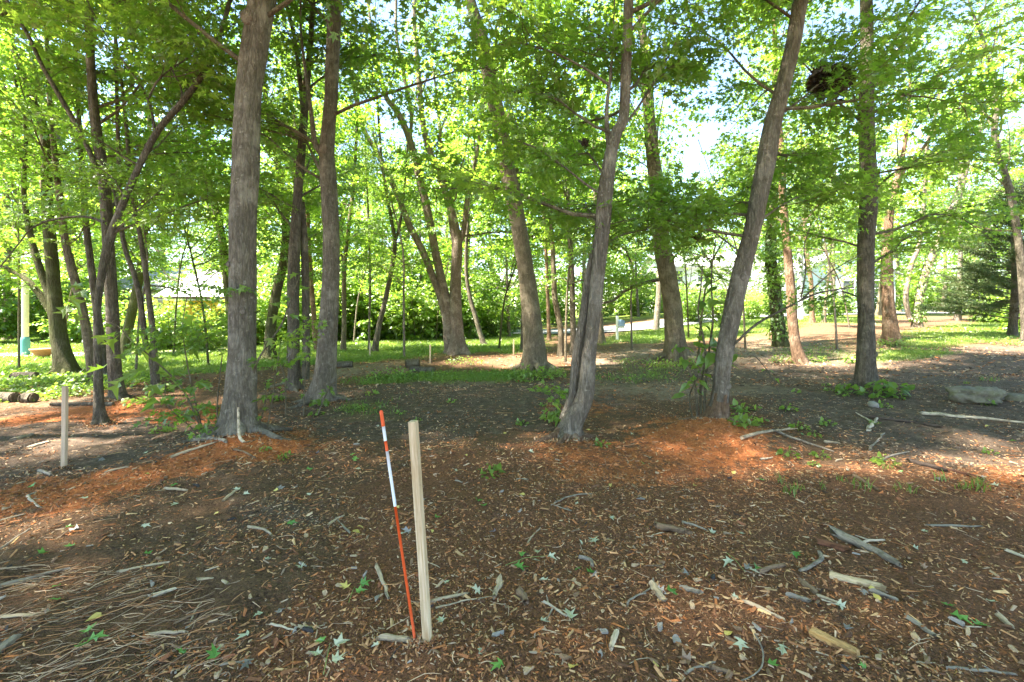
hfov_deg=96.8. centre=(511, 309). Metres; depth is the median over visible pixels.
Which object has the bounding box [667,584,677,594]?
fallen leaf
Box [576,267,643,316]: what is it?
thicket bush
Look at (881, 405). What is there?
seedling
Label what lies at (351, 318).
thicket bush
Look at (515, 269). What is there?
woodland tree
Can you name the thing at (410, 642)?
trunk litter
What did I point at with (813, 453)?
seedling
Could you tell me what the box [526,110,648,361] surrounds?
young tree
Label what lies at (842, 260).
young tree
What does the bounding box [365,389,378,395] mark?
seedling
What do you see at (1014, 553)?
splinter
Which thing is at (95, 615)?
fallen leaf
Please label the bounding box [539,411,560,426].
weed clump
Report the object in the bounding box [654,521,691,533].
stick
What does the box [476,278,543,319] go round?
white house
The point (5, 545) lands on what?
stick
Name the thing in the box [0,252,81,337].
thicket bush
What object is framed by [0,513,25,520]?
stick
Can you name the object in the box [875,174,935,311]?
woodland tree
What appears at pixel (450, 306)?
silver maple
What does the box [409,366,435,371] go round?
log
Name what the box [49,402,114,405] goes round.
fallen pole
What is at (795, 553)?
fallen leaf
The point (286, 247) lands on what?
young tree
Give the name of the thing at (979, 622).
fallen leaf
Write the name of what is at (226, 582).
stick
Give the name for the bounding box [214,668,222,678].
wood chip
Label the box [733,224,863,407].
sapling
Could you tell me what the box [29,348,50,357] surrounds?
planter bowl
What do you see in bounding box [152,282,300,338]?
house
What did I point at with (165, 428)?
seedling
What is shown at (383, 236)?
young tree
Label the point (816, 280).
white house
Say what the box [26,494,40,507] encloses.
stick
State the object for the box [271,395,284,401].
weed clump
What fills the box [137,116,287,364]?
young tree
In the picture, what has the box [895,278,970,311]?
white house
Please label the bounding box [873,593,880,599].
fallen leaf
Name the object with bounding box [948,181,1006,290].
woodland tree
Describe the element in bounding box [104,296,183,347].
thicket bush
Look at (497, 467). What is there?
seedling
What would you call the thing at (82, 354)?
path
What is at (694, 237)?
dead leaf clump
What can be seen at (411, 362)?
log
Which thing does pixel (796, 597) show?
stick
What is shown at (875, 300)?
thicket bush
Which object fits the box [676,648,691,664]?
fallen leaf
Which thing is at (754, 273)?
split level house
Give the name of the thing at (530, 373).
weed clump
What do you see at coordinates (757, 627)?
wood chip
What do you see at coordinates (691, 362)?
weed clump
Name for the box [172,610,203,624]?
stick
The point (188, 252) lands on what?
woodland tree
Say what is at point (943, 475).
grass tuft
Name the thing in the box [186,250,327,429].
sapling
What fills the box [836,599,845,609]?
fallen leaf
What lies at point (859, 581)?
wood chunk
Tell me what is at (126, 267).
woodland tree
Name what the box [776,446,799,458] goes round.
seedling
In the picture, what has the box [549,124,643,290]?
woodland tree
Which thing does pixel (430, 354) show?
wooden stake
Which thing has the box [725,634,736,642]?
wood chip
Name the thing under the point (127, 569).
stick
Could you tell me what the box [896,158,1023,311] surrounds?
woodland tree
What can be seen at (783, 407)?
seedling
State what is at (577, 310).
thicket bush
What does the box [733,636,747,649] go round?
fallen leaf
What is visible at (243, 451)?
stick
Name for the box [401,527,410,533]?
fallen leaf
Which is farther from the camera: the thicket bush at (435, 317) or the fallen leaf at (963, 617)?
the thicket bush at (435, 317)
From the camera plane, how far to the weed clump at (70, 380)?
8.23 m
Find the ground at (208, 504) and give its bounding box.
[0,310,1023,681]
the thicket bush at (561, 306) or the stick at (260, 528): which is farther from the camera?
the thicket bush at (561, 306)
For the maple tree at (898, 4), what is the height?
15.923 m
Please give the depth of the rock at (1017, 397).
6.72 m
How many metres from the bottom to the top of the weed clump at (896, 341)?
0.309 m
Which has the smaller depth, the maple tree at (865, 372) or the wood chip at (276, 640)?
the wood chip at (276, 640)
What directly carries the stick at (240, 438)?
on the ground at (208, 504)
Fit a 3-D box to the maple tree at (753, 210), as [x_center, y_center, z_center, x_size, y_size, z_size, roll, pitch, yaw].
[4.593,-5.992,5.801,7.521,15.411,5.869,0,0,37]
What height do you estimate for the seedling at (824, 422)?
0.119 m
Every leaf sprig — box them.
[78,623,109,644]
[309,633,349,674]
[340,577,369,602]
[506,548,556,569]
[723,552,760,573]
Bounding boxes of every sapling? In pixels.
[54,282,227,440]
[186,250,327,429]
[266,352,335,415]
[529,379,568,424]
[671,238,737,417]
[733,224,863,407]
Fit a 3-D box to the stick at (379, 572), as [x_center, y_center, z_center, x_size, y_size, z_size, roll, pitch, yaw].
[-0.701,1.468,2.464,0.032,0.028,0.315,0,6,-29]
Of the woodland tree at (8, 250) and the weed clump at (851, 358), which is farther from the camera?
the woodland tree at (8, 250)
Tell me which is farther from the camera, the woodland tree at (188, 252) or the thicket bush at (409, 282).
the woodland tree at (188, 252)
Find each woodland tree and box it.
[0,33,87,340]
[0,35,152,336]
[0,81,136,309]
[0,93,39,262]
[10,192,40,264]
[31,192,130,279]
[62,148,153,291]
[82,172,192,312]
[117,147,209,277]
[159,161,264,267]
[184,132,280,281]
[217,146,322,289]
[257,55,366,266]
[257,214,280,265]
[258,100,408,293]
[345,166,383,276]
[346,180,411,297]
[360,159,424,263]
[362,133,444,283]
[378,149,471,306]
[390,119,518,333]
[411,130,480,277]
[448,144,531,305]
[462,155,562,336]
[470,123,572,294]
[501,225,544,277]
[504,114,590,321]
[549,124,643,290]
[575,156,646,314]
[606,170,683,316]
[622,190,651,279]
[693,228,725,253]
[720,216,763,255]
[727,186,797,285]
[728,218,782,257]
[761,146,842,258]
[777,165,856,261]
[824,120,953,315]
[838,166,917,263]
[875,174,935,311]
[894,164,957,278]
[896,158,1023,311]
[906,116,1023,292]
[936,188,1009,292]
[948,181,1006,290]
[976,160,1023,275]
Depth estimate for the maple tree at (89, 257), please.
9.40 m
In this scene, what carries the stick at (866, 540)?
on the ground at (208, 504)
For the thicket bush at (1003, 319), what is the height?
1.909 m
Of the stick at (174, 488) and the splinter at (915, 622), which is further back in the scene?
the stick at (174, 488)
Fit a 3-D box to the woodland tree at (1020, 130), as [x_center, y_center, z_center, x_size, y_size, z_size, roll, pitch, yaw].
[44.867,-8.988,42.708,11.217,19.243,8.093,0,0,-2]
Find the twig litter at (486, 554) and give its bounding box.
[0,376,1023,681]
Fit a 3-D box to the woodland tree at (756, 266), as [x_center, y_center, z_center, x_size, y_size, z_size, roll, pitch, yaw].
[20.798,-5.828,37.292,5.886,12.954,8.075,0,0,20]
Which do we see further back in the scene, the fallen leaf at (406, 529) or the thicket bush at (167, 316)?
the thicket bush at (167, 316)
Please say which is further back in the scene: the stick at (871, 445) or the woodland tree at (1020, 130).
the woodland tree at (1020, 130)
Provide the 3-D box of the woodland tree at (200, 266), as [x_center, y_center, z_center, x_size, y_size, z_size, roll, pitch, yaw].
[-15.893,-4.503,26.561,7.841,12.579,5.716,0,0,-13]
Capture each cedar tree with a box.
[913,176,1023,335]
[927,260,1008,320]
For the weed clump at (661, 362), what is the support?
on the ground at (208, 504)
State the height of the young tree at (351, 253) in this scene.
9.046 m
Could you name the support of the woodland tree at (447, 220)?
on the ground at (208, 504)
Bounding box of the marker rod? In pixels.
[379,410,415,639]
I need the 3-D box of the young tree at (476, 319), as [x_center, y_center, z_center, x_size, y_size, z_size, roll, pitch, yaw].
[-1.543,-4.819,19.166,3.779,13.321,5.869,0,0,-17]
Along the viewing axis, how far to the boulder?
6.71 m
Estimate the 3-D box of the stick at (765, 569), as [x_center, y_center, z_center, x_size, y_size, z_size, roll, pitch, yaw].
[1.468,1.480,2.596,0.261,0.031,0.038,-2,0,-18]
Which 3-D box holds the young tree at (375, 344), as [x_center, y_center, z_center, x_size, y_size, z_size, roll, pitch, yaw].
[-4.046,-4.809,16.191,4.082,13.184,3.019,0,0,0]
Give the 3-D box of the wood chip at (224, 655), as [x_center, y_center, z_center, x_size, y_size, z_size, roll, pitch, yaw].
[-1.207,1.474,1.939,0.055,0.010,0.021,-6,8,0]
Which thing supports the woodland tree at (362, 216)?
on the ground at (208, 504)
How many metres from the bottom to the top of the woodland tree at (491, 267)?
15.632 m
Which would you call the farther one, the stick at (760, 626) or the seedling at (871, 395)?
the seedling at (871, 395)
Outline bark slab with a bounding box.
[0,613,41,617]
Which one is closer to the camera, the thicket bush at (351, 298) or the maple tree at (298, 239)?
the maple tree at (298, 239)
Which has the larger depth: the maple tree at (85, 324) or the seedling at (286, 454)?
the maple tree at (85, 324)
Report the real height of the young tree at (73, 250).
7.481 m
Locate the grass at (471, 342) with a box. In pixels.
[0,316,1019,415]
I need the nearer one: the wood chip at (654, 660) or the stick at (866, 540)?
the wood chip at (654, 660)
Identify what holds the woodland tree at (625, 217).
on the ground at (208, 504)
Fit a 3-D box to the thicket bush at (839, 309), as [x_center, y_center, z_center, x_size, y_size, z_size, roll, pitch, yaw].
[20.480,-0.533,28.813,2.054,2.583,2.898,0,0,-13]
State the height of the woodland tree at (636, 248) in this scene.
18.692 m
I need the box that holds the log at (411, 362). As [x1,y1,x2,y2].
[405,358,419,367]
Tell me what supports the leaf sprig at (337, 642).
on the ground at (208, 504)
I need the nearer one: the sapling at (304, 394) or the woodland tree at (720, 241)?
the sapling at (304, 394)
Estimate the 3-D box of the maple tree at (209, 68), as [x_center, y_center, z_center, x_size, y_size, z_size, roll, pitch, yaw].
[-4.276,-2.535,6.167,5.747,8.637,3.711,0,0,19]
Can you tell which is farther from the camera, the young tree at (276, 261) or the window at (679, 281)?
the window at (679, 281)
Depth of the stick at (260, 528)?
3.05 m
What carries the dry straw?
on the ground at (208, 504)
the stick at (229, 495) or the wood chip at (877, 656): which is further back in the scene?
the stick at (229, 495)
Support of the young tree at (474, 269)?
on the ground at (208, 504)
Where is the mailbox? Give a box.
[616,316,624,339]
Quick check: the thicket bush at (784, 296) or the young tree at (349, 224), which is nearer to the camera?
the young tree at (349, 224)
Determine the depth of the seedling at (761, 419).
5.90 m
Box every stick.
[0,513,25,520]
[0,528,30,548]
[0,567,69,586]
[0,634,22,653]
[8,433,33,441]
[26,441,50,448]
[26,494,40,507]
[37,469,51,475]
[104,466,128,472]
[115,561,169,572]
[147,630,188,635]
[148,587,176,596]
[164,487,187,490]
[170,441,219,457]
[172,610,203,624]
[192,436,227,442]
[196,577,228,584]
[219,658,253,665]
[221,487,240,501]
[232,448,256,458]
[237,407,245,442]
[247,525,273,536]
[269,623,296,630]
[327,515,344,526]
[335,517,350,533]
[374,563,389,599]
[377,633,409,642]
[390,642,404,660]
[430,589,469,602]
[435,596,491,608]
[492,573,502,598]
[516,585,528,605]
[529,651,559,654]
[541,595,566,620]
[554,493,592,503]
[578,555,593,566]
[609,629,618,650]
[626,592,645,606]
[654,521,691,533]
[679,585,703,593]
[682,520,706,530]
[684,661,715,673]
[708,664,732,674]
[741,628,763,680]
[742,599,785,620]
[747,624,766,628]
[752,562,785,574]
[785,592,811,602]
[798,550,823,571]
[816,593,837,602]
[823,440,840,443]
[829,525,901,567]
[850,474,880,491]
[855,412,878,430]
[855,535,884,542]
[868,588,898,600]
[869,432,884,450]
[883,451,909,459]
[905,459,947,470]
[924,524,982,526]
[946,666,1017,675]
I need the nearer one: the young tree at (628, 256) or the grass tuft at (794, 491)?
the grass tuft at (794, 491)
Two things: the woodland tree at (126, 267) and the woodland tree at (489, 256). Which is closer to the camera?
the woodland tree at (489, 256)
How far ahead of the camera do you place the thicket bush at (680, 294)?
32.76 m
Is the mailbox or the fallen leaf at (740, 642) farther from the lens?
the mailbox
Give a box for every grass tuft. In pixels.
[775,472,799,484]
[782,483,795,496]
[852,476,873,492]
[893,478,920,492]
[931,468,948,481]
[964,478,991,491]
[970,475,986,488]
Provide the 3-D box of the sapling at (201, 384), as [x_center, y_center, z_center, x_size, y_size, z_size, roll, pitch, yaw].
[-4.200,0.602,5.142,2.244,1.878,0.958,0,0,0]
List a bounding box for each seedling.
[148,424,172,433]
[259,445,271,451]
[277,450,293,460]
[308,409,324,416]
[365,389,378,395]
[476,462,505,478]
[515,418,528,425]
[594,437,611,447]
[729,398,761,412]
[737,413,769,426]
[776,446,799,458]
[779,404,798,411]
[788,420,810,430]
[807,430,821,437]
[807,460,820,466]
[809,450,829,459]
[819,416,837,425]
[835,391,849,396]
[853,386,886,398]
[869,452,901,466]
[878,399,892,408]
[982,447,998,454]
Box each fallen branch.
[740,427,797,439]
[772,429,833,451]
[865,414,941,426]
[919,411,1023,422]
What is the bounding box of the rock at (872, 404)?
[867,401,878,407]
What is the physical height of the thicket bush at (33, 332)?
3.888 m
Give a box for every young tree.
[0,86,139,367]
[0,135,142,322]
[29,114,227,368]
[121,130,226,353]
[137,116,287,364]
[206,158,287,289]
[257,88,374,361]
[289,39,396,350]
[339,0,450,351]
[339,120,402,349]
[340,105,448,357]
[340,152,402,342]
[408,167,483,339]
[428,37,523,343]
[456,7,583,350]
[470,0,632,356]
[470,138,549,347]
[481,0,642,354]
[491,68,592,340]
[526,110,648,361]
[528,42,650,343]
[557,172,658,349]
[608,100,711,329]
[638,133,805,360]
[646,152,710,337]
[672,163,784,289]
[681,129,795,349]
[754,124,923,349]
[776,100,856,322]
[781,91,894,322]
[786,169,894,327]
[805,121,855,292]
[911,99,1023,320]
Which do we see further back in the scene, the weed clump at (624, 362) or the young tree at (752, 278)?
the young tree at (752, 278)
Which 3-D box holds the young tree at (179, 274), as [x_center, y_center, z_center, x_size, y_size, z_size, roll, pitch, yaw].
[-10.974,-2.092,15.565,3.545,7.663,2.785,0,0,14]
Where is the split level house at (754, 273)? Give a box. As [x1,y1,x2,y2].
[639,254,767,310]
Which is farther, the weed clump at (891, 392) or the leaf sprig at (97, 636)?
the weed clump at (891, 392)
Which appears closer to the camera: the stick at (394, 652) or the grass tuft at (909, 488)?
the stick at (394, 652)
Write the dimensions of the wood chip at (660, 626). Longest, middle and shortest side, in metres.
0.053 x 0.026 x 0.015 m
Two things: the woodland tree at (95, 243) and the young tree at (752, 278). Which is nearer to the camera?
the young tree at (752, 278)
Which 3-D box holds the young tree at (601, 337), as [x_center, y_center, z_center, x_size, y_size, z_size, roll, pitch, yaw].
[3.308,-4.926,18.996,6.318,13.212,5.582,0,0,-28]
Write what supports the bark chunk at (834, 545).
on the ground at (208, 504)
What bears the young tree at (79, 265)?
on the ground at (208, 504)
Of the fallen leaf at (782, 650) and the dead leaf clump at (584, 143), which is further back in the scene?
the dead leaf clump at (584, 143)
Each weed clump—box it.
[0,371,88,391]
[29,376,138,396]
[121,396,151,406]
[143,383,174,395]
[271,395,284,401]
[309,399,329,406]
[336,404,369,412]
[366,366,422,380]
[414,371,458,380]
[445,356,484,364]
[506,362,553,381]
[535,365,566,377]
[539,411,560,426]
[613,357,649,364]
[646,356,674,367]
[672,356,699,367]
[727,413,761,428]
[768,354,795,363]
[808,354,828,362]
[834,383,863,394]
[843,355,855,363]
[864,379,914,397]
[877,337,906,345]
[981,336,1022,345]
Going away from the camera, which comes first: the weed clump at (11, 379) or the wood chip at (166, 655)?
the wood chip at (166, 655)
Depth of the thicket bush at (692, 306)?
26.64 m
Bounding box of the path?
[2,348,226,355]
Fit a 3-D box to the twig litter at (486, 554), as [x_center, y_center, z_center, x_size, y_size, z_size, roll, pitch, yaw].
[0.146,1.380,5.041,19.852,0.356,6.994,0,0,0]
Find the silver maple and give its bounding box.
[295,0,582,355]
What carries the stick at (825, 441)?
on the ground at (208, 504)
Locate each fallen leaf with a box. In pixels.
[37,547,45,553]
[69,524,79,531]
[85,612,102,621]
[205,643,220,662]
[235,630,248,639]
[239,658,251,670]
[287,519,297,524]
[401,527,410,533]
[472,584,480,593]
[489,657,503,671]
[562,607,576,619]
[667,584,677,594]
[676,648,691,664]
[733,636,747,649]
[765,658,781,665]
[776,643,787,654]
[790,550,799,558]
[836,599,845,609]
[843,623,853,628]
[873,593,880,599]
[950,610,973,625]
[972,619,988,625]
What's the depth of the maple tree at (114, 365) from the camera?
7.96 m
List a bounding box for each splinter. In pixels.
[904,613,936,636]
[994,612,1014,628]
[1005,549,1023,557]
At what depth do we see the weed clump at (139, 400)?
7.15 m
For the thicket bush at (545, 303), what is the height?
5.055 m
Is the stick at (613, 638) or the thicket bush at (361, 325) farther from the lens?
the thicket bush at (361, 325)
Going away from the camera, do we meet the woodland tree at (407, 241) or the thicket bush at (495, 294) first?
the thicket bush at (495, 294)
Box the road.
[501,312,947,333]
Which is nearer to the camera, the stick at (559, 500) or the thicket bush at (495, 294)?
the stick at (559, 500)
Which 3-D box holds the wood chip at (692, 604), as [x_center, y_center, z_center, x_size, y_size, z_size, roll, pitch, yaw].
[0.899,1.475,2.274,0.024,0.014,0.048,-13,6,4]
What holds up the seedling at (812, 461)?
on the ground at (208, 504)
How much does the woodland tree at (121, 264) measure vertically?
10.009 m
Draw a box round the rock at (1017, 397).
[1004,393,1023,401]
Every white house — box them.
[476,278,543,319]
[780,250,902,312]
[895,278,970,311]
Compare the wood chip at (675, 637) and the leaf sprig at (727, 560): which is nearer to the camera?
the wood chip at (675, 637)
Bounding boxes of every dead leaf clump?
[578,137,589,149]
[692,232,703,241]
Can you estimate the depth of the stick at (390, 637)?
2.01 m
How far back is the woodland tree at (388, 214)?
54.92 m
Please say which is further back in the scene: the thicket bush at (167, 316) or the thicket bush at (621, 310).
the thicket bush at (621, 310)
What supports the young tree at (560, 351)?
on the ground at (208, 504)
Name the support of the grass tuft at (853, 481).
on the ground at (208, 504)
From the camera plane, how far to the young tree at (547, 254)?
20.93 m
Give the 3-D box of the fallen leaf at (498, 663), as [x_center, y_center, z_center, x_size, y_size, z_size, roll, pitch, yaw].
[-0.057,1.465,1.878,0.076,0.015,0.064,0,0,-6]
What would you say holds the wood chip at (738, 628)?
on the ground at (208, 504)
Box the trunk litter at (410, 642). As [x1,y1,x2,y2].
[52,368,900,660]
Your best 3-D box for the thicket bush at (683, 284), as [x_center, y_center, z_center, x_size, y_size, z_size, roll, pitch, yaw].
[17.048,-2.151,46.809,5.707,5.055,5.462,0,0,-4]
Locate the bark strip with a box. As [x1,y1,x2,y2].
[940,466,983,479]
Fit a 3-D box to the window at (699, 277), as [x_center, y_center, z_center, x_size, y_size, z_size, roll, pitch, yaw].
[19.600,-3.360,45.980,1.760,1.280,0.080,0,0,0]
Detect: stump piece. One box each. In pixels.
[0,392,19,401]
[18,392,38,402]
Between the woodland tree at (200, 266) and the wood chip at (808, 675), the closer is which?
the wood chip at (808, 675)
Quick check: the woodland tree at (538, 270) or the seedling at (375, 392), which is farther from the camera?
the woodland tree at (538, 270)
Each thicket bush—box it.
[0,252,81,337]
[0,260,90,339]
[0,289,66,337]
[29,298,124,343]
[69,288,153,341]
[85,260,131,328]
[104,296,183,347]
[134,289,213,349]
[170,310,226,350]
[199,305,226,346]
[203,267,286,345]
[211,252,320,338]
[269,268,341,341]
[284,258,396,338]
[316,250,429,336]
[317,276,382,338]
[338,263,429,340]
[354,251,434,328]
[372,274,441,340]
[386,259,474,331]
[405,260,485,337]
[419,273,494,338]
[434,268,509,335]
[444,266,492,298]
[478,294,516,336]
[487,269,558,328]
[495,305,520,331]
[537,263,606,324]
[538,274,578,318]
[565,271,606,313]
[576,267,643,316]
[604,272,654,315]
[605,257,656,313]
[611,279,655,315]
[645,279,663,312]
[650,267,703,304]
[661,285,698,314]
[679,278,713,321]
[680,275,727,316]
[741,291,767,318]
[744,286,761,310]
[748,289,784,314]
[781,280,796,312]
[803,297,829,315]
[814,281,856,317]
[836,294,856,312]
[845,281,897,310]
[895,268,913,309]
[896,282,933,311]
[898,262,954,311]
[960,284,1010,322]
[982,295,1019,329]
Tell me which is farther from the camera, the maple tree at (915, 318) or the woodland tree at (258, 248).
the woodland tree at (258, 248)
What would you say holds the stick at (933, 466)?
on the ground at (208, 504)
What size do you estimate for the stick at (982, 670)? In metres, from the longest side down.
0.279 x 0.022 x 0.017 m
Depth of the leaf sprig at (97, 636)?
2.03 m
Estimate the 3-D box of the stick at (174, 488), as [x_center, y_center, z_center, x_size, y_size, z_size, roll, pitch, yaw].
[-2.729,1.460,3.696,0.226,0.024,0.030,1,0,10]
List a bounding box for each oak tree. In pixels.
[440,0,634,373]
[548,0,760,361]
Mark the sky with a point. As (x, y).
(691, 156)
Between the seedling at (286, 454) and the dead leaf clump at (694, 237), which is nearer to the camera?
the seedling at (286, 454)
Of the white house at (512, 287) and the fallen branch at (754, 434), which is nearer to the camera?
the fallen branch at (754, 434)
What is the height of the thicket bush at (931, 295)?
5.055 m
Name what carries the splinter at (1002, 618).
on the ground at (208, 504)
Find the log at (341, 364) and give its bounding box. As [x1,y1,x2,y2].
[337,361,352,367]
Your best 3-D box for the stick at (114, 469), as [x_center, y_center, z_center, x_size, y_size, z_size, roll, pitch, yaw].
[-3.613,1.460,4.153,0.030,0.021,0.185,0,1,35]
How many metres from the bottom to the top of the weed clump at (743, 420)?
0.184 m
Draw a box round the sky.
[0,0,1023,309]
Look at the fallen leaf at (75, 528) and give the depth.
3.00 m
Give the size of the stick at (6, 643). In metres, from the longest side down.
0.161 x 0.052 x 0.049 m
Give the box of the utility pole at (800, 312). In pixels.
[797,207,803,318]
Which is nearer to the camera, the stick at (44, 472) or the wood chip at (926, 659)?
the wood chip at (926, 659)
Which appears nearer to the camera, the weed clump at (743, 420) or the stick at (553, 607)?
the stick at (553, 607)
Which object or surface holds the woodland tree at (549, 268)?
on the ground at (208, 504)
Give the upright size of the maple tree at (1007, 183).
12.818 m
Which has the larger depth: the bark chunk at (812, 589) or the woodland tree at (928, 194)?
the woodland tree at (928, 194)
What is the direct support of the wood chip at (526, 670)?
on the ground at (208, 504)
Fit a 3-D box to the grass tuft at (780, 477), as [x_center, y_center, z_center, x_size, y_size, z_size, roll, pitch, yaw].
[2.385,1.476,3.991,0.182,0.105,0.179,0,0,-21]
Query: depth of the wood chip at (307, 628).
2.08 m
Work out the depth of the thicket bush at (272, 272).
21.12 m
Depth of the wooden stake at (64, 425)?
4.30 m
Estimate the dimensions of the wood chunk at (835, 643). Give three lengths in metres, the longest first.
0.188 x 0.068 x 0.041 m
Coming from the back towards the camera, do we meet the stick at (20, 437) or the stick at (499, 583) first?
the stick at (20, 437)
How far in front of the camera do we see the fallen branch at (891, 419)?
5.87 m
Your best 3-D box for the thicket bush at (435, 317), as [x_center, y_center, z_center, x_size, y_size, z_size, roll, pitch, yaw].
[-3.357,-0.574,24.082,4.829,4.277,4.622,0,0,-25]
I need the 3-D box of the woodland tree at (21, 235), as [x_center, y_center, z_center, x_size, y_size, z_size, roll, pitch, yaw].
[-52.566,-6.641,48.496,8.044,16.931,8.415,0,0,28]
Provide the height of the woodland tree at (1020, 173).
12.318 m
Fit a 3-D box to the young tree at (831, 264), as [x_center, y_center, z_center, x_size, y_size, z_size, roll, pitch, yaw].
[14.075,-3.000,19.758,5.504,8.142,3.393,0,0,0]
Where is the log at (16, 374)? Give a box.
[8,372,39,379]
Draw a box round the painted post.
[20,262,29,354]
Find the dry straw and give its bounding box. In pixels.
[0,547,281,681]
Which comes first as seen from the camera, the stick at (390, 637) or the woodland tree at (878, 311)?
the stick at (390, 637)
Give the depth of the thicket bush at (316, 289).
20.42 m
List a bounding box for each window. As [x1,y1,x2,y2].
[676,270,683,282]
[697,272,714,282]
[842,280,854,295]
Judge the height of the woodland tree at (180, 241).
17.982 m
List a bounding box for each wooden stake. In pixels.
[61,386,68,466]
[408,420,431,641]
[429,345,430,363]
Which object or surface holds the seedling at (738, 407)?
on the ground at (208, 504)
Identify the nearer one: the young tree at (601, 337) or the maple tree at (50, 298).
the maple tree at (50, 298)
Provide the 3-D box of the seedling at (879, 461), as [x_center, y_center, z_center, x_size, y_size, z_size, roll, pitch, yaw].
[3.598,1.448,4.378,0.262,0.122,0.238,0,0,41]
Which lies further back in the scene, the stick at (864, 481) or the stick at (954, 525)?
the stick at (864, 481)
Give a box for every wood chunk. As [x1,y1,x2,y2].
[649,580,666,600]
[809,626,860,659]
[829,571,887,592]
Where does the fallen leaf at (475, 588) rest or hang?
on the ground at (208, 504)
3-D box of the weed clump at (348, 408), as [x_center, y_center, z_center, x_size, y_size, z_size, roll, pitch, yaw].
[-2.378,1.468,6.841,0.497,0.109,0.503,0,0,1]
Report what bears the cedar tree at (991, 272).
on the ground at (208, 504)
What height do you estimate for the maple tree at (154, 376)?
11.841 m
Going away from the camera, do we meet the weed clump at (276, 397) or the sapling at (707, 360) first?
the sapling at (707, 360)
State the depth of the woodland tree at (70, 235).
23.43 m
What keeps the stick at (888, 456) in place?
on the ground at (208, 504)
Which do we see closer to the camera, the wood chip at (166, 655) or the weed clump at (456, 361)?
the wood chip at (166, 655)
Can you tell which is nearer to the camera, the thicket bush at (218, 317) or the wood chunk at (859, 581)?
the wood chunk at (859, 581)
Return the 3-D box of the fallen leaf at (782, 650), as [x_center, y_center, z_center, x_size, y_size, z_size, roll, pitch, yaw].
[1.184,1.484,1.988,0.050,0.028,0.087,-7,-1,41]
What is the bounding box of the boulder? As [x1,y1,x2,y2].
[944,386,1007,404]
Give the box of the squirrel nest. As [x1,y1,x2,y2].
[803,39,868,103]
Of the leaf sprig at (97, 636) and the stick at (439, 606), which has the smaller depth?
the leaf sprig at (97, 636)
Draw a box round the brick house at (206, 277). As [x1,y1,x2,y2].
[117,268,261,321]
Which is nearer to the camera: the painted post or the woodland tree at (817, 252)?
the painted post
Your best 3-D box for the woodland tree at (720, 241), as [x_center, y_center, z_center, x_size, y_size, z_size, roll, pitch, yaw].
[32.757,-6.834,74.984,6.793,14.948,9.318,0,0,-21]
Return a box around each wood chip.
[159,651,173,661]
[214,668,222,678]
[221,654,235,658]
[274,637,278,647]
[302,626,313,632]
[492,630,503,636]
[523,666,533,674]
[559,653,571,659]
[600,628,608,633]
[650,658,659,664]
[657,622,662,630]
[672,634,680,642]
[689,600,694,608]
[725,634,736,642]
[725,668,732,680]
[732,625,742,630]
[739,653,747,659]
[751,621,760,630]
[766,667,772,675]
[795,669,811,678]
[875,654,880,659]
[910,632,919,641]
[923,654,929,663]
[947,616,964,625]
[965,627,970,635]
[1008,644,1017,652]
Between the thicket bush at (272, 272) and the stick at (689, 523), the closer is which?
the stick at (689, 523)
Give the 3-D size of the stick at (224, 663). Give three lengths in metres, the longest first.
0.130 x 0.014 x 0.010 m
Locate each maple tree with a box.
[0,0,157,382]
[0,0,160,139]
[0,0,218,375]
[0,0,278,424]
[0,0,326,399]
[0,4,205,377]
[16,0,297,385]
[33,13,221,353]
[83,2,283,359]
[103,0,542,407]
[139,0,534,443]
[157,0,448,391]
[216,0,369,359]
[260,0,394,350]
[374,0,783,445]
[544,0,1023,422]
[699,0,856,346]
[700,0,883,364]
[706,0,1023,394]
[824,12,1023,341]
[877,0,1023,327]
[881,0,904,18]
[892,0,1023,340]
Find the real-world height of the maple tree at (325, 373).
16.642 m
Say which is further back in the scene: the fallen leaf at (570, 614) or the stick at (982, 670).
the fallen leaf at (570, 614)
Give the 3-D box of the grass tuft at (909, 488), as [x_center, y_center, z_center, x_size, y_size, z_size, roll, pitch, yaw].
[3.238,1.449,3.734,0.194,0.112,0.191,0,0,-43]
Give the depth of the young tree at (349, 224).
16.04 m
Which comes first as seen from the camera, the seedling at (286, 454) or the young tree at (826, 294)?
the seedling at (286, 454)
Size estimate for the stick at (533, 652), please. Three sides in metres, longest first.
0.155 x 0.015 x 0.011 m
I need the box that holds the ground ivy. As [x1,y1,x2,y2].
[0,325,1019,407]
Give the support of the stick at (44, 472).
on the ground at (208, 504)
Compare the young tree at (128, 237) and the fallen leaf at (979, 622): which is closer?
the fallen leaf at (979, 622)
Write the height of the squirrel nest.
0.864 m
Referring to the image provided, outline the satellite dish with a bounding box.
[166,280,182,305]
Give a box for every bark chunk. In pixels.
[798,577,817,593]
[816,538,849,551]
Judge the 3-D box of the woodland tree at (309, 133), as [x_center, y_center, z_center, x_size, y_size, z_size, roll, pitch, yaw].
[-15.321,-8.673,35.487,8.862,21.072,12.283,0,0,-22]
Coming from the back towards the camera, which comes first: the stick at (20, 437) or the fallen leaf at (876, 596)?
the stick at (20, 437)
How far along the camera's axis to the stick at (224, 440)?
4.82 m
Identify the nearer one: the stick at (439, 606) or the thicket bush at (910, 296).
the stick at (439, 606)
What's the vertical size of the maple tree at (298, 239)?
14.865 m
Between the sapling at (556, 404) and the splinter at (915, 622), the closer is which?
the splinter at (915, 622)
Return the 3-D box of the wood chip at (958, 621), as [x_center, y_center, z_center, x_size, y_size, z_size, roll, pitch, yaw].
[2.084,1.457,2.132,0.061,0.016,0.028,19,13,39]

